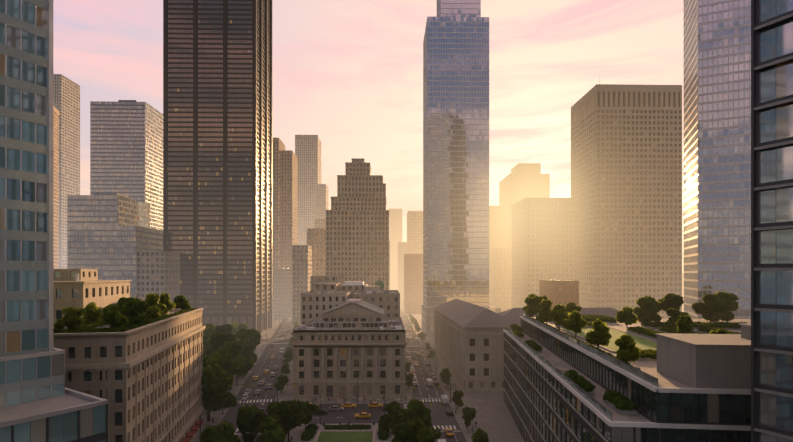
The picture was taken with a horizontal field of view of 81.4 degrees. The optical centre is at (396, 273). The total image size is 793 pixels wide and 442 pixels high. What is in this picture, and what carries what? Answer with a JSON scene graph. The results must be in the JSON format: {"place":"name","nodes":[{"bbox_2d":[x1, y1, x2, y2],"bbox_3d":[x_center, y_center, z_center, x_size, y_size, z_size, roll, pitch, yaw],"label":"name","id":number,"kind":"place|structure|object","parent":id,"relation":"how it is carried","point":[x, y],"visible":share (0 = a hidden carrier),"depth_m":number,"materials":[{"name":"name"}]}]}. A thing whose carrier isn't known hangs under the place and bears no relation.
{"place":"outdoors","nodes":[
{"label":"outdoors","id":0,"kind":"place"},
{"bbox_2d":[314,428,375,441],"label":"lawn","id":1,"kind":"structure","parent":0,"point":[341,435],"depth_m":120.24,"materials":[{"name":"green plant"}]},
{"bbox_2d":[53,0,683,274],"label":"sky","id":2,"kind":"structure","parent":0,"point":[348,74],"materials":[{"name":"pink"}]},
{"bbox_2d":[221,275,683,441],"bbox_3d":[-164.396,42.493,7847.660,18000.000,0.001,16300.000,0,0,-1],"label":"road","id":3,"kind":"structure","parent":0,"point":[440,417],"depth_m":161.84,"materials":[{"name":"grey asphalt"}]},
{"bbox_2d":[53,269,205,441],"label":"stone building","id":4,"kind":"structure","parent":3,"relation":"on","point":[145,382],"depth_m":89.14,"materials":[{"name":"beige stone"}]},
{"bbox_2d":[90,0,500,338],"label":"skyscrapers","id":5,"kind":"structure","parent":3,"relation":"on","point":[191,165],"depth_m":316.76,"materials":[{"name":"grey glass"}]},
{"bbox_2d":[272,267,399,324],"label":"blocks","id":6,"kind":"structure","parent":3,"relation":"on","point":[322,295],"depth_m":222.84,"materials":[{"name":"beige stone"}]},
{"bbox_2d":[200,311,476,441],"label":"street furniture","id":7,"kind":"object","parent":3,"relation":"on","point":[321,400],"visible":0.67,"depth_m":150.80,"materials":[{"name":"black metal"}]},
{"bbox_2d":[301,423,389,440],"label":"hedges","id":8,"kind":"object","parent":3,"relation":"on","point":[309,432],"visible":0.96,"depth_m":123.14,"materials":[{"name":"green plant"}]},
{"bbox_2d":[236,313,456,439],"bbox_3d":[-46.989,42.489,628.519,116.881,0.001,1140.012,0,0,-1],"label":"road markings","id":9,"kind":"object","parent":3,"relation":"on","point":[405,405],"visible":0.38,"depth_m":154.18,"materials":[{"name":"white paint"}]},
{"bbox_2d":[241,309,453,441],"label":"cars","id":10,"kind":"object","parent":3,"relation":"on","point":[444,399],"visible":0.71,"depth_m":161.01,"materials":[{"name":"yellow metal"}]},
{"bbox_2d":[291,298,406,399],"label":"neoclassical building","id":11,"kind":"structure","parent":3,"relation":"on","point":[338,350],"depth_m":155.76,"materials":[{"name":"beige stone"}]},
{"bbox_2d":[53,74,681,324],"bbox_3d":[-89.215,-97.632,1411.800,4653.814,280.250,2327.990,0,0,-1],"label":"background buildings","id":12,"kind":"structure","parent":3,"relation":"on","point":[608,234],"depth_m":312.48,"materials":[{"name":"beige concrete"}]},
{"bbox_2d":[0,0,792,441],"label":"glass buildings","id":13,"kind":"structure","parent":3,"relation":"on","point":[738,148],"depth_m":59.80,"materials":[{"name":"blue glass"}]},
{"bbox_2d":[192,304,683,441],"bbox_3d":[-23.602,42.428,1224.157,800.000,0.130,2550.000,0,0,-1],"label":"pavements","id":14,"kind":"structure","parent":3,"relation":"on","point":[495,420],"depth_m":149.03,"materials":[{"name":"grey concrete"}]},
{"bbox_2d":[433,299,618,391],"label":"stone building","id":15,"kind":"structure","parent":3,"relation":"on","point":[468,344],"depth_m":168.37,"materials":[{"name":"beige stone"}]},
{"bbox_2d":[503,313,750,441],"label":"garden building","id":16,"kind":"structure","parent":3,"relation":"on","point":[688,388],"depth_m":65.05,"materials":[{"name":"grey concrete"}]},
{"bbox_2d":[532,313,710,347],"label":"tree trunks","id":17,"kind":"object","parent":16,"relation":"on","point":[596,340],"visible":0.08,"depth_m":119.13,"materials":[{"name":"brown wood"}]},
{"bbox_2d":[510,291,745,410],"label":"garden foliage","id":18,"kind":"object","parent":16,"relation":"on","point":[718,305],"visible":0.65,"depth_m":117.54,"materials":[{"name":"green plant"}]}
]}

